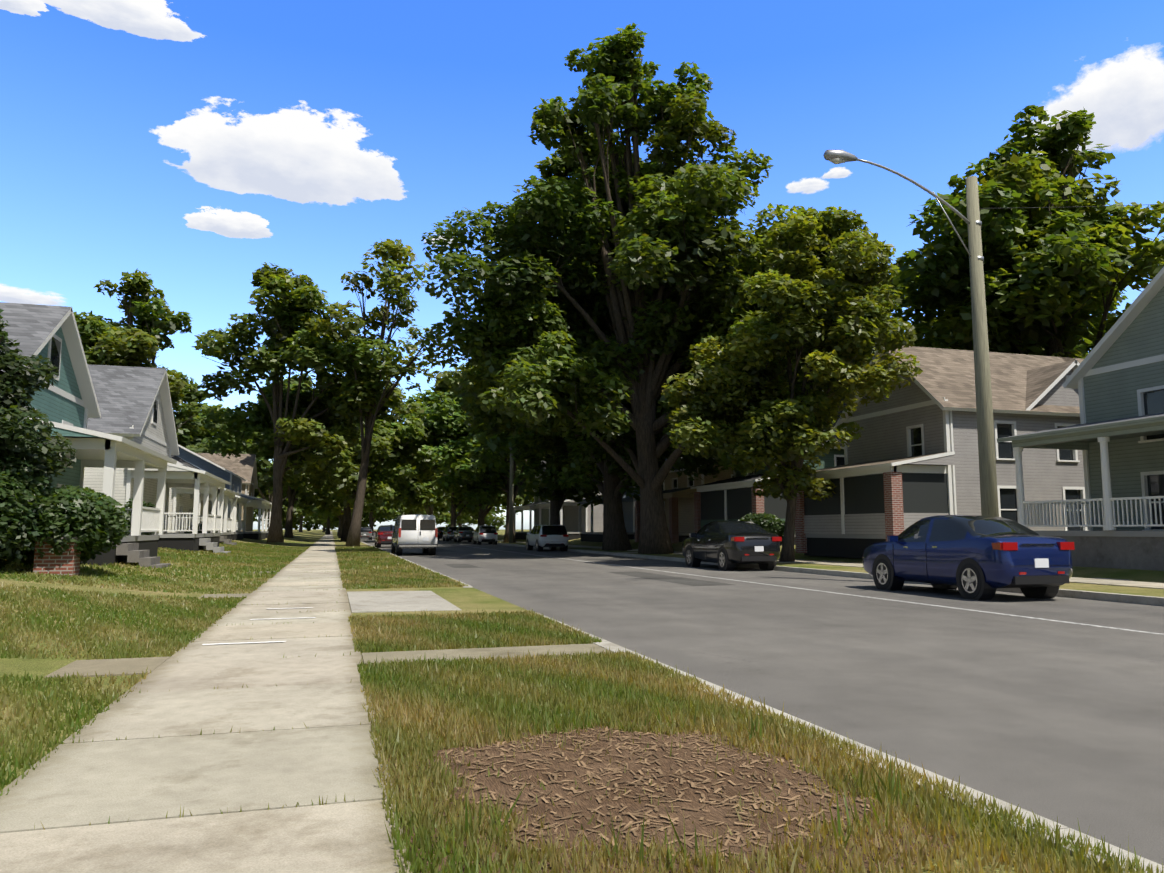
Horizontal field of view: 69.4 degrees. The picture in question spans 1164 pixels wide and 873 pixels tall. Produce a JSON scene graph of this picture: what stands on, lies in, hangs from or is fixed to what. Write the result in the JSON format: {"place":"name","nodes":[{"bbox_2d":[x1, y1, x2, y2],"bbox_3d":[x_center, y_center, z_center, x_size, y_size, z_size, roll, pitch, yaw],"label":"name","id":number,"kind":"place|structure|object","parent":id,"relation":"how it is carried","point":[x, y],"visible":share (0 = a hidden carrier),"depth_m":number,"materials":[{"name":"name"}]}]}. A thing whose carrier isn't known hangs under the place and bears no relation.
{"place":"outdoors","nodes":[
{"label":"outdoors","id":0,"kind":"place"},
{"bbox_2d":[0,0,48,16],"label":"cloud","id":1,"kind":"structure","parent":0,"point":[28,7],"depth_m":1994.03,"materials":[{"name":"white"}]},
{"bbox_2d":[0,283,64,305],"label":"cloud","id":2,"kind":"structure","parent":0,"point":[8,294],"depth_m":2396.66,"materials":[{"name":"white"}]},
{"bbox_2d":[41,0,205,41],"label":"cloud","id":3,"kind":"structure","parent":0,"point":[152,19],"depth_m":2099.38,"materials":[{"name":"white"}]},
{"bbox_2d":[183,206,272,238],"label":"cloud","id":4,"kind":"structure","parent":0,"point":[228,223],"depth_m":2380.01,"materials":[{"name":"white"}]},
{"bbox_2d":[149,96,406,205],"bbox_3d":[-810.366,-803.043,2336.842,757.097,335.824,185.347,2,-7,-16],"label":"cloud","id":5,"kind":"structure","parent":0,"point":[299,156],"depth_m":2337.04,"materials":[{"name":"white"}]},
{"bbox_2d":[285,504,321,530],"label":"tree","id":6,"kind":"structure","parent":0,"point":[307,526],"depth_m":375.25,"materials":[{"name":"green plant"}]},
{"bbox_2d":[361,518,381,530],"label":"tree","id":7,"kind":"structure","parent":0,"point":[374,525],"depth_m":435.85,"materials":[{"name":"green plant"}]},
{"bbox_2d":[393,507,456,523],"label":"tree","id":8,"kind":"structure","parent":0,"point":[443,515],"depth_m":393.10,"materials":[{"name":"green plant"}]},
{"bbox_2d":[424,233,453,245],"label":"cloud","id":9,"kind":"structure","parent":0,"point":[441,238],"depth_m":2785.32,"materials":[{"name":"white"}]},
{"bbox_2d":[463,498,505,530],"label":"tree","id":10,"kind":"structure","parent":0,"point":[500,522],"depth_m":446.76,"materials":[{"name":"green plant"}]},
{"bbox_2d":[0,529,1163,872],"bbox_3d":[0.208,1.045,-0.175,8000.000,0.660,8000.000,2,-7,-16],"label":"ground","id":11,"kind":"structure","parent":0,"point":[470,599],"depth_m":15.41,"materials":[{"name":"green plant"}]},
{"bbox_2d":[0,457,46,568],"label":"shrub","id":12,"kind":"object","parent":11,"relation":"on","point":[17,504],"depth_m":16.23,"materials":[{"name":"green plant"}]},
{"bbox_2d":[0,309,76,500],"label":"yard tree","id":13,"kind":"object","parent":11,"relation":"on","point":[39,463],"depth_m":17.24,"materials":[{"name":"green plant"}]},
{"bbox_2d":[33,537,85,575],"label":"brick pier","id":14,"kind":"structure","parent":11,"relation":"on","point":[64,563],"depth_m":17.00,"materials":[{"name":"red brick"}]},
{"bbox_2d":[2,484,130,565],"bbox_3d":[-11.267,1.957,18.180,2.526,1.850,3.586,9,-11,-54],"label":"shrub","id":15,"kind":"object","parent":11,"relation":"on","point":[100,528],"depth_m":17.35,"materials":[{"name":"green plant"}]},
{"bbox_2d":[0,302,176,567],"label":"teal house","id":16,"kind":"structure","parent":11,"relation":"on","point":[67,403],"depth_m":24.25,"materials":[{"name":"wood"}]},
{"bbox_2d":[122,498,154,534],"bbox_3d":[-16.645,3.269,31.523,1.512,2.031,1.528,2,-7,-16],"label":"shrub","id":17,"kind":"object","parent":11,"relation":"on","point":[127,505],"depth_m":31.45,"materials":[{"name":"green plant"}]},
{"bbox_2d":[73,268,205,452],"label":"tree","id":18,"kind":"object","parent":11,"relation":"on","point":[110,342],"depth_m":68.33,"materials":[{"name":"green plant"}]},
{"bbox_2d":[83,364,230,553],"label":"white house","id":19,"kind":"structure","parent":11,"relation":"on","point":[135,404],"depth_m":36.00,"materials":[{"name":"white wood"}]},
{"bbox_2d":[184,522,220,534],"bbox_3d":[-19.275,4.894,42.695,1.724,1.265,1.857,2,-7,-16],"label":"porch railing","id":20,"kind":"object","parent":11,"relation":"on","point":[200,529],"visible":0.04,"depth_m":42.20,"materials":[{"name":"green wood"}]},
{"bbox_2d":[167,458,238,544],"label":"white house","id":21,"kind":"structure","parent":11,"relation":"on","point":[181,500],"depth_m":48.95,"materials":[{"name":"white wood"}]},
{"bbox_2d":[171,455,249,539],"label":"cream house","id":22,"kind":"structure","parent":11,"relation":"on","point":[239,524],"depth_m":60.35,"materials":[{"name":"white wood"}]},
{"bbox_2d":[172,369,271,485],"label":"tree","id":23,"kind":"object","parent":11,"relation":"on","point":[193,393],"depth_m":109.12,"materials":[{"name":"green plant"}]},
{"bbox_2d":[176,444,271,539],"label":"blue house","id":24,"kind":"structure","parent":11,"relation":"on","point":[203,464],"depth_m":68.54,"materials":[{"name":"wood"}]},
{"bbox_2d":[196,453,271,537],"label":"tan house","id":25,"kind":"structure","parent":11,"relation":"on","point":[243,466],"depth_m":83.42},
{"bbox_2d":[253,497,259,521],"bbox_3d":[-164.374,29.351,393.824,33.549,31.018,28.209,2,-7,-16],"label":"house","id":26,"kind":"structure","parent":11,"relation":"on","point":[254,516],"depth_m":398.86,"materials":[{"name":"white wood"}]},
{"bbox_2d":[193,373,360,537],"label":"tree","id":27,"kind":"object","parent":11,"relation":"on","point":[202,446],"depth_m":98.26,"materials":[{"name":"green plant"}]},
{"bbox_2d":[248,443,309,530],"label":"tree","id":28,"kind":"object","parent":11,"relation":"on","point":[298,513],"depth_m":172.35,"materials":[{"name":"green plant"}]},
{"bbox_2d":[253,496,305,529],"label":"tree","id":29,"kind":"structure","parent":11,"relation":"on","point":[295,527],"depth_m":417.92,"materials":[{"name":"green plant"}]},
{"bbox_2d":[192,262,402,542],"bbox_3d":[-21.191,-2.256,62.100,14.836,19.983,14.735,2,-7,-16],"label":"lawn tree","id":30,"kind":"object","parent":11,"relation":"on","point":[301,304],"depth_m":59.61,"materials":[{"name":"green plant"}]},
{"bbox_2d":[299,511,331,531],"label":"tree","id":31,"kind":"object","parent":11,"relation":"on","point":[323,521],"depth_m":221.37,"materials":[{"name":"green plant"}]},
{"bbox_2d":[305,515,338,531],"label":"tree","id":32,"kind":"object","parent":11,"relation":"on","point":[336,523],"depth_m":322.98,"materials":[{"name":"green plant"}]},
{"bbox_2d":[283,423,394,537],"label":"verge tree","id":33,"kind":"object","parent":11,"relation":"on","point":[327,509],"depth_m":112.54,"materials":[{"name":"green plant"}]},
{"bbox_2d":[322,517,368,530],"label":"tree","id":34,"kind":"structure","parent":11,"relation":"on","point":[332,527],"depth_m":401.67,"materials":[{"name":"green plant"}]},
{"bbox_2d":[330,513,363,520],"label":"tree","id":35,"kind":"object","parent":11,"relation":"on","point":[335,518],"depth_m":252.58,"materials":[{"name":"green plant"}]},
{"bbox_2d":[286,465,408,536],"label":"tree","id":36,"kind":"object","parent":11,"relation":"on","point":[384,479],"depth_m":144.59,"materials":[{"name":"green plant"}]},
{"bbox_2d":[258,363,442,540],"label":"verge tree","id":37,"kind":"object","parent":11,"relation":"on","point":[387,428],"depth_m":86.43,"materials":[{"name":"green plant"}]},
{"bbox_2d":[305,239,443,546],"bbox_3d":[-14.997,-3.369,60.576,9.888,22.764,9.422,2,-7,-16],"label":"verge tree","id":38,"kind":"object","parent":11,"relation":"on","point":[389,249],"depth_m":59.89,"materials":[{"name":"green plant"}]},
{"bbox_2d":[361,511,391,524],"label":"tree","id":39,"kind":"object","parent":11,"relation":"on","point":[366,520],"depth_m":291.37,"materials":[{"name":"green plant"}]},
{"bbox_2d":[352,470,406,534],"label":"tree","id":40,"kind":"object","parent":11,"relation":"on","point":[384,513],"depth_m":183.15,"materials":[{"name":"green plant"}]},
{"bbox_2d":[373,525,394,547],"bbox_3d":[-14.814,7.639,64.180,2.140,1.728,4.612,2,-7,-16],"label":"maroon car","id":41,"kind":"object","parent":11,"relation":"on","point":[383,534],"visible":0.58,"depth_m":62.10,"materials":[{"name":"red paint"}]},
{"bbox_2d":[347,591,460,612],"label":"concrete slab","id":42,"kind":"structure","parent":11,"relation":"on","point":[380,601],"depth_m":14.18,"materials":[{"name":"concrete"}]},
{"bbox_2d":[380,456,458,514],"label":"tree","id":43,"kind":"object","parent":11,"relation":"on","point":[410,493],"depth_m":140.85,"materials":[{"name":"green plant"}]},
{"bbox_2d":[402,503,438,514],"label":"tree","id":44,"kind":"object","parent":11,"relation":"on","point":[417,511],"depth_m":238.62,"materials":[{"name":"green plant"}]},
{"bbox_2d":[394,382,478,526],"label":"tree","id":45,"kind":"object","parent":11,"relation":"on","point":[423,399],"depth_m":117.07,"materials":[{"name":"green plant"}]},
{"bbox_2d":[437,527,451,539],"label":"dark car","id":46,"kind":"object","parent":11,"relation":"on","point":[440,533],"visible":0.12,"depth_m":102.88,"materials":[{"name":"black paint"}]},
{"bbox_2d":[416,478,504,526],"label":"tree","id":47,"kind":"object","parent":11,"relation":"on","point":[465,518],"depth_m":178.07,"materials":[{"name":"green plant"}]},
{"bbox_2d":[436,512,486,526],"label":"tree","id":48,"kind":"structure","parent":11,"relation":"on","point":[475,518],"depth_m":418.86,"materials":[{"name":"green plant"}]},
{"bbox_2d":[453,526,473,542],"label":"car","id":49,"kind":"object","parent":11,"relation":"on","point":[463,533],"visible":0.81,"depth_m":85.82,"materials":[{"name":"grey paint"}]},
{"bbox_2d":[405,364,533,525],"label":"tree","id":50,"kind":"object","parent":11,"relation":"on","point":[447,418],"depth_m":91.64,"materials":[{"name":"green plant"}]},
{"bbox_2d":[430,363,548,542],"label":"tree","id":51,"kind":"object","parent":11,"relation":"on","point":[462,473],"depth_m":77.27,"materials":[{"name":"green plant"}]},
{"bbox_2d":[468,424,512,542],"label":"utility pole","id":52,"kind":"object","parent":11,"relation":"on","point":[511,505],"visible":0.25,"depth_m":73.83,"materials":[{"name":"grey wood"}]},
{"bbox_2d":[514,461,559,539],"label":"house","id":53,"kind":"structure","parent":11,"relation":"on","point":[521,534],"depth_m":89.90,"materials":[{"name":"white wood"}]},
{"bbox_2d":[464,303,625,524],"bbox_3d":[-1.403,-1.583,63.864,15.488,19.847,13.447,10,-12,-58],"label":"tree","id":54,"kind":"object","parent":11,"relation":"on","point":[501,443],"depth_m":62.66,"materials":[{"name":"green plant"}]},
{"bbox_2d":[536,492,602,539],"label":"grey house","id":55,"kind":"structure","parent":11,"relation":"on","point":[569,515],"depth_m":75.27,"materials":[{"name":"grey wood"}]},
{"bbox_2d":[0,531,1163,872],"bbox_3d":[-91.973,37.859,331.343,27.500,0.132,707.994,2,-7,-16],"label":"sidewalks","id":56,"kind":"structure","parent":11,"relation":"on","point":[144,779],"depth_m":4.44,"materials":[{"name":"concrete"}]},
{"bbox_2d":[202,607,315,644],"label":"walk paint marks","id":57,"kind":"object","parent":56,"relation":"on","point":[257,619],"visible":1,"depth_m":9.06,"materials":[{"name":"white"}]},
{"bbox_2d":[306,508,333,534],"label":"tree","id":58,"kind":"object","parent":56,"relation":"on","point":[314,515],"depth_m":193.66,"materials":[{"name":"green plant"}]},
{"bbox_2d":[453,132,735,550],"bbox_3d":[1.981,-6.004,51.485,18.589,26.122,20.417,-3,-7,28],"label":"tree","id":59,"kind":"object","parent":56,"relation":"on","point":[651,325],"depth_m":47.08,"materials":[{"name":"green plant"}]},
{"bbox_2d":[420,23,830,553],"bbox_3d":[2.576,-7.874,45.569,22.510,28.454,20.720,2,-7,-16],"label":"tree","id":60,"kind":"object","parent":56,"relation":"on","point":[704,194],"depth_m":42.39,"materials":[{"name":"green plant"}]},
{"bbox_2d":[578,457,681,541],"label":"blue house","id":61,"kind":"structure","parent":11,"relation":"on","point":[628,504],"depth_m":65.69,"materials":[{"name":"wood"}]},
{"bbox_2d":[387,720,956,872],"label":"dirt patch","id":62,"kind":"object","parent":11,"relation":"on","point":[714,812],"visible":0.48,"depth_m":3.88,"materials":[{"name":"brown soil"}]},
{"bbox_2d":[423,725,876,860],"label":"chips","id":63,"kind":"object","parent":62,"relation":"on","point":[662,828],"visible":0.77,"depth_m":3.94,"materials":[{"name":"brown wood"}]},
{"bbox_2d":[632,457,733,543],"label":"tan house","id":64,"kind":"structure","parent":11,"relation":"on","point":[678,496],"depth_m":55.39,"materials":[{"name":"beige wood"}]},
{"bbox_2d":[738,512,784,544],"bbox_3d":[8.391,4.276,38.323,2.152,1.705,2.852,9,-11,-56],"label":"shrub","id":65,"kind":"object","parent":11,"relation":"on","point":[773,524],"depth_m":37.86,"materials":[{"name":"green plant"}]},
{"bbox_2d":[360,539,1163,872],"bbox_3d":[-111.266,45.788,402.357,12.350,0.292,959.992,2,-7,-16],"label":"kerbs","id":66,"kind":"structure","parent":11,"relation":"on","point":[1132,599],"depth_m":7.32,"materials":[{"name":"concrete"}]},
{"bbox_2d":[690,399,846,545],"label":"dark house","id":67,"kind":"structure","parent":11,"relation":"on","point":[735,499],"depth_m":43.37,"materials":[{"name":"grey"}]},
{"bbox_2d":[661,206,922,561],"bbox_3d":[7.417,-1.824,32.032,9.177,13.396,10.259,2,-7,-16],"label":"tree","id":68,"kind":"object","parent":11,"relation":"on","point":[768,425],"depth_m":29.84,"materials":[{"name":"green plant"}]},
{"bbox_2d":[760,206,936,398],"bbox_3d":[14.716,-3.957,57.315,19.188,23.115,16.694,2,-7,-16],"label":"tree","id":69,"kind":"object","parent":11,"relation":"on","point":[885,302],"depth_m":54.00,"materials":[{"name":"green plant"}]},
{"bbox_2d":[823,150,998,516],"bbox_3d":[7.825,-1.540,19.899,4.430,10.485,0.400,2,-7,-16],"label":"street light","id":70,"kind":"object","parent":11,"relation":"on","point":[987,464],"visible":0.96,"depth_m":20.38,"materials":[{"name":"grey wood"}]},
{"bbox_2d":[829,158,845,163],"bbox_3d":[6.048,-6.545,19.923,0.433,0.200,0.200,2,-7,-16],"label":"street light lens","id":71,"kind":"object","parent":70,"relation":"attached to","point":[837,161],"visible":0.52,"depth_m":19.86,"materials":[{"name":"glass"}]},
{"bbox_2d":[979,204,1158,208],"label":"overhead wires","id":72,"kind":"object","parent":70,"relation":"attached to","point":[1079,206],"visible":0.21,"depth_m":20.46,"materials":[{"name":"black plastic"}]},
{"bbox_2d":[795,346,1089,558],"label":"grey house","id":73,"kind":"structure","parent":11,"relation":"on","point":[892,475],"depth_m":31.52,"materials":[{"name":"grey wood"}]},
{"bbox_2d":[949,359,1079,514],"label":"house","id":74,"kind":"structure","parent":73,"relation":"attached to","point":[1044,386],"depth_m":31.98,"materials":[{"name":"white wood"}]},
{"bbox_2d":[888,200,1127,357],"bbox_3d":[29.023,-4.520,56.498,20.303,24.068,17.436,2,-7,-16],"label":"tree","id":75,"kind":"object","parent":11,"relation":"on","point":[1090,334],"depth_m":55.99,"materials":[{"name":"green plant"}]},
{"bbox_2d":[887,104,1163,358],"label":"tree","id":76,"kind":"object","parent":11,"relation":"on","point":[1079,255],"depth_m":40.71,"materials":[{"name":"green plant"}]},
{"bbox_2d":[1061,357,1083,362],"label":"house","id":77,"kind":"structure","parent":11,"relation":"on","point":[1079,360],"depth_m":36.22,"materials":[{"name":"grey"}]},
{"bbox_2d":[997,267,1163,570],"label":"house","id":78,"kind":"structure","parent":11,"relation":"on","point":[1116,380],"depth_m":24.25,"materials":[{"name":"grey wood"}]},
{"bbox_2d":[0,0,1163,529],"label":"sky","id":79,"kind":"structure","parent":0,"point":[449,90],"materials":[{"name":"blue"}]},
{"bbox_2d":[337,531,1163,865],"bbox_3d":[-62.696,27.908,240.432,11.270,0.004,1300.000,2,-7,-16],"label":"road","id":80,"kind":"structure","parent":0,"point":[1049,709],"depth_m":8.82,"materials":[{"name":"grey asphalt"}]},
{"bbox_2d":[360,527,372,539],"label":"car","id":81,"kind":"object","parent":80,"relation":"on","point":[366,532],"visible":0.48,"depth_m":107.89,"materials":[{"name":"grey paint"}]},
{"bbox_2d":[390,515,437,554],"bbox_3d":[-9.247,5.401,46.030,2.260,2.182,5.840,2,-7,-16],"label":"white van","id":82,"kind":"object","parent":80,"relation":"on","point":[415,531],"visible":1,"depth_m":43.45,"materials":[{"name":"white paint"}]},
{"bbox_2d":[442,527,462,540],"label":"silver car","id":83,"kind":"object","parent":80,"relation":"on","point":[448,533],"visible":0.5,"depth_m":94.29,"materials":[{"name":"grey paint"}]},
{"bbox_2d":[472,525,497,544],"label":"white hatchback car","id":84,"kind":"object","parent":80,"relation":"on","point":[487,533],"visible":1,"depth_m":74.31,"materials":[{"name":"white paint"}]},
{"bbox_2d":[526,524,568,550],"bbox_3d":[-2.292,6.492,53.818,2.200,1.722,4.512,2,-7,-16],"label":"white suv","id":85,"kind":"object","parent":80,"relation":"on","point":[550,536],"visible":1,"depth_m":51.90,"materials":[{"name":"white paint"}]},
{"bbox_2d":[423,549,733,585],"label":"road patches","id":86,"kind":"object","parent":80,"relation":"on","point":[679,580],"visible":0.98,"depth_m":24.82,"materials":[{"name":"grey asphalt"}]},
{"bbox_2d":[682,520,781,570],"bbox_3d":[5.102,3.812,29.508,2.140,1.728,4.612,2,-7,-16],"label":"black sedan car","id":87,"kind":"object","parent":80,"relation":"on","point":[727,545],"visible":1,"depth_m":27.95,"materials":[{"name":"black paint"}]},
{"bbox_2d":[863,514,1074,599],"bbox_3d":[7.999,2.544,18.025,2.140,1.728,4.612,2,-7,-16],"label":"blue sedan car","id":88,"kind":"object","parent":80,"relation":"on","point":[974,557],"visible":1,"depth_m":16.64,"materials":[{"name":"blue paint"}]},
{"bbox_2d":[786,178,828,193],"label":"cloud","id":89,"kind":"structure","parent":0,"point":[809,185],"depth_m":2691.41,"materials":[{"name":"white"}]},
{"bbox_2d":[821,167,851,178],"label":"cloud","id":90,"kind":"structure","parent":0,"point":[839,172],"depth_m":2657.37,"materials":[{"name":"white"}]},
{"bbox_2d":[1023,46,1163,156],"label":"cloud","id":91,"kind":"structure","parent":0,"point":[1122,98],"depth_m":2076.64,"materials":[{"name":"white"}]}
]}

